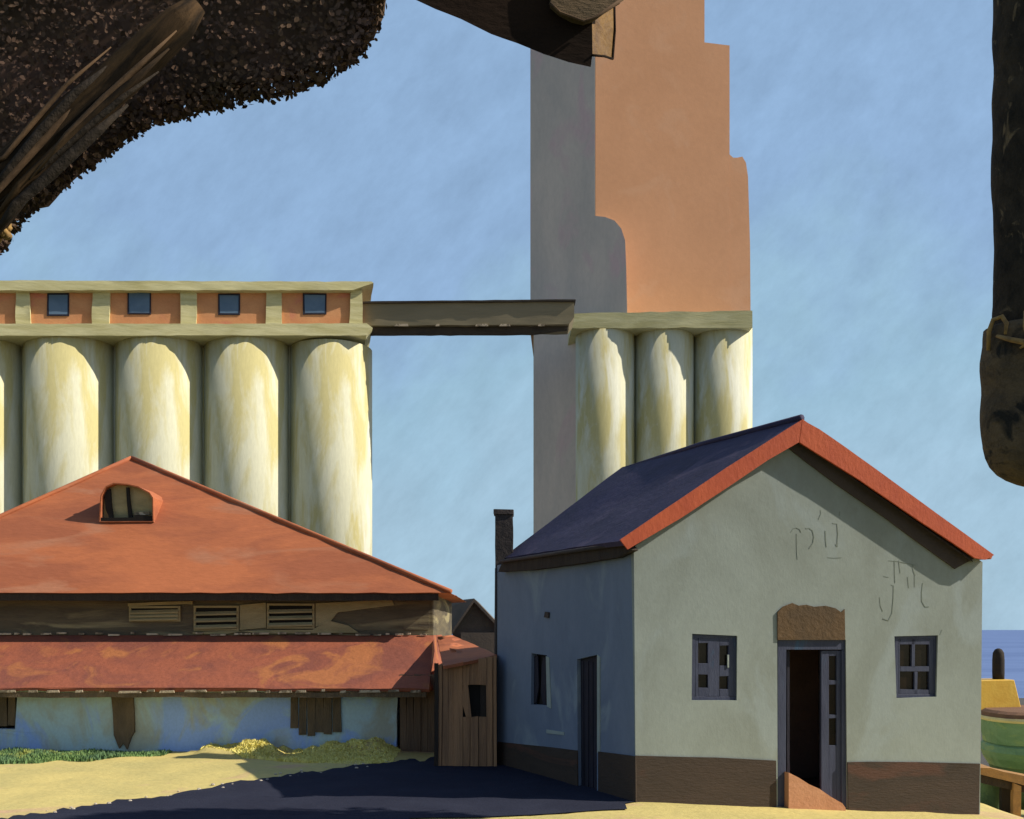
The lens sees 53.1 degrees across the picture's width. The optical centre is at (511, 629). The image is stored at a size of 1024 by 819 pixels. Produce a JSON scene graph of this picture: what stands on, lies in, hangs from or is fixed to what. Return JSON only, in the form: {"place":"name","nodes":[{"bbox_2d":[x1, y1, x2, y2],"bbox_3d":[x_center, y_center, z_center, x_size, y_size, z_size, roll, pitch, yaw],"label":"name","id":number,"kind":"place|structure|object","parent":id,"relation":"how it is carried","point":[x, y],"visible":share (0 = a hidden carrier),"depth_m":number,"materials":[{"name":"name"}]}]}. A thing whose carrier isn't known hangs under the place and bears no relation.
{"place":"outdoors","nodes":[
{"label":"outdoors","id":0,"kind":"place"},
{"bbox_2d":[0,746,171,763],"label":"green grass","id":1,"kind":"structure","parent":0,"point":[15,755],"depth_m":17.95,"materials":[{"name":"green plant"}]},
{"bbox_2d":[0,738,1023,818],"bbox_3d":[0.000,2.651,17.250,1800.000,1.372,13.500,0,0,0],"label":"ground","id":2,"kind":"structure","parent":0,"point":[41,787],"depth_m":14.74,"materials":[{"name":"beige sand"}]},
{"bbox_2d":[46,761,389,812],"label":"pebbles","id":3,"kind":"object","parent":2,"relation":"on","point":[212,784],"visible":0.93,"depth_m":14.72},
{"bbox_2d":[0,456,464,751],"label":"hip roof shed","id":4,"kind":"structure","parent":2,"relation":"on","point":[145,606],"depth_m":20.22,"materials":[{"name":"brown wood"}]},
{"bbox_2d":[200,736,400,763],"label":"dry grass","id":5,"kind":"structure","parent":2,"relation":"on","point":[332,752],"depth_m":18.15,"materials":[{"name":"plant"}]},
{"bbox_2d":[0,757,633,818],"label":"tarmac apron","id":6,"kind":"object","parent":2,"relation":"on","point":[408,788],"visible":0.92,"depth_m":13.53,"materials":[{"name":"black asphalt"}]},
{"bbox_2d":[434,635,496,765],"bbox_3d":[-0.871,1.220,18.499,1.248,2.221,3.903,0,0,0],"label":"plank lean to","id":7,"kind":"object","parent":2,"relation":"on","point":[465,703],"visible":0.98,"depth_m":16.75,"materials":[{"name":"brown wood"}]},
{"bbox_2d":[493,414,993,814],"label":"gable house","id":8,"kind":"structure","parent":2,"relation":"on","point":[786,612],"depth_m":13.94,"materials":[{"name":"grey paint"}]},
{"bbox_2d":[534,654,551,707],"bbox_3d":[0.466,0.783,15.838,0.121,0.907,0.943,0,0,-20],"label":"side window","id":9,"kind":"structure","parent":8,"relation":"in","point":[542,683],"depth_m":15.76,"materials":[{"name":"black glass"}]},
{"bbox_2d":[581,654,599,788],"bbox_3d":[1.120,1.386,14.475,0.110,2.092,0.766,0,0,-20],"label":"side door","id":10,"kind":"structure","parent":8,"relation":"in","point":[590,667],"depth_m":14.47,"materials":[{"name":"blue paint"}]},
{"bbox_2d":[692,634,735,699],"bbox_3d":[2.675,0.500,13.593,0.644,0.879,0.090,0,0,-12],"label":"window","id":11,"kind":"structure","parent":8,"relation":"in","point":[713,656],"depth_m":13.57,"materials":[{"name":"blue paint"}]},
{"bbox_2d":[786,650,789,772],"bbox_3d":[3.748,1.311,14.126,0.039,2.067,0.509,0,0,1],"label":"door leaf","id":12,"kind":"structure","parent":8,"relation":"in","point":[787,651],"depth_m":13.88,"materials":[{"name":"blue paint"}]},
{"bbox_2d":[820,650,840,801],"bbox_3d":[4.337,1.325,13.949,0.297,2.083,0.045,0,0,-12],"label":"door leaf","id":13,"kind":"structure","parent":8,"relation":"in","point":[830,661],"depth_m":13.93,"materials":[{"name":"blue paint"}]},
{"bbox_2d":[894,635,936,697],"bbox_3d":[5.590,0.512,14.218,0.657,0.870,0.080,0,0,-12],"label":"window","id":14,"kind":"structure","parent":8,"relation":"in","point":[915,656],"depth_m":14.20,"materials":[{"name":"blue paint"}]},
{"bbox_2d":[980,783,998,809],"bbox_3d":[7.628,2.643,16.300,0.450,0.562,0.450,0,0,0],"label":"green tub","id":15,"kind":"object","parent":2,"relation":"on","point":[989,795],"visible":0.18,"depth_m":16.12,"materials":[{"name":"paint"}]},
{"bbox_2d":[980,764,1023,816],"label":"timber trestle","id":16,"kind":"object","parent":2,"relation":"on","point":[1010,784],"visible":0.81,"depth_m":15.66,"materials":[{"name":"brown wood"}]},
{"bbox_2d":[981,648,1023,809],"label":"fishing boat","id":17,"kind":"object","parent":2,"relation":"on","point":[1002,726],"visible":0.78,"depth_m":17.62,"materials":[{"name":"green paint"}]},
{"bbox_2d":[0,0,1023,629],"label":"sky","id":18,"kind":"structure","parent":0,"point":[861,129],"materials":[{"name":"blue"}]},
{"bbox_2d":[452,630,1023,697],"bbox_3d":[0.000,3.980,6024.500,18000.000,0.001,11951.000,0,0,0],"label":"sea","id":19,"kind":"structure","parent":0,"point":[1010,643],"depth_m":178.44,"materials":[{"name":"liquid"}]},
{"bbox_2d":[981,698,1023,766],"bbox_3d":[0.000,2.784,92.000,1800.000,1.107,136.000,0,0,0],"label":"yard","id":20,"kind":"structure","parent":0,"point":[983,759],"depth_m":26.84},
{"bbox_2d":[0,280,373,555],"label":"silo row","id":21,"kind":"object","parent":20,"relation":"on","point":[257,394],"visible":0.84,"depth_m":59.08,"materials":[{"name":"beige concrete"}]},
{"bbox_2d":[47,293,68,315],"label":"window","id":22,"kind":"structure","parent":21,"relation":"in","point":[57,303],"depth_m":57.44,"materials":[{"name":"blue glass"}]},
{"bbox_2d":[127,293,150,314],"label":"window","id":23,"kind":"structure","parent":21,"relation":"in","point":[137,303],"depth_m":58.27,"materials":[{"name":"blue glass"}]},
{"bbox_2d":[218,294,239,314],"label":"window","id":24,"kind":"structure","parent":21,"relation":"in","point":[228,304],"depth_m":59.21,"materials":[{"name":"blue glass"}]},
{"bbox_2d":[303,293,326,314],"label":"window","id":25,"kind":"structure","parent":21,"relation":"in","point":[313,303],"depth_m":60.14,"materials":[{"name":"blue glass"}]},
{"bbox_2d":[363,299,575,335],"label":"conveyor bridge","id":26,"kind":"structure","parent":21,"relation":"attached to","point":[473,317],"depth_m":61.00,"materials":[{"name":"grey concrete"}]},
{"bbox_2d":[452,598,493,653],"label":"grey house","id":27,"kind":"structure","parent":20,"relation":"on","point":[473,621],"depth_m":34.00,"materials":[{"name":"brown stone"}]},
{"bbox_2d":[530,0,751,533],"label":"elevator tower","id":28,"kind":"structure","parent":20,"relation":"on","point":[639,228],"depth_m":68.82,"materials":[{"name":"concrete"}]},
{"bbox_3d":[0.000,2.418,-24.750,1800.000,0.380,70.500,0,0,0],"label":"grass ground","id":29,"kind":"structure","parent":0,"visible":0},
{"bbox_2d":[0,0,622,254],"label":"leafy tree","id":30,"kind":"object","parent":29,"relation":"on","point":[85,85],"visible":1,"depth_m":6.01,"materials":[{"name":"brown plant"}]},
{"bbox_2d":[979,0,1023,486],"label":"rough barked tree","id":31,"kind":"object","parent":29,"relation":"on","point":[1001,369],"visible":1,"depth_m":9.84,"materials":[{"name":"black plant"}]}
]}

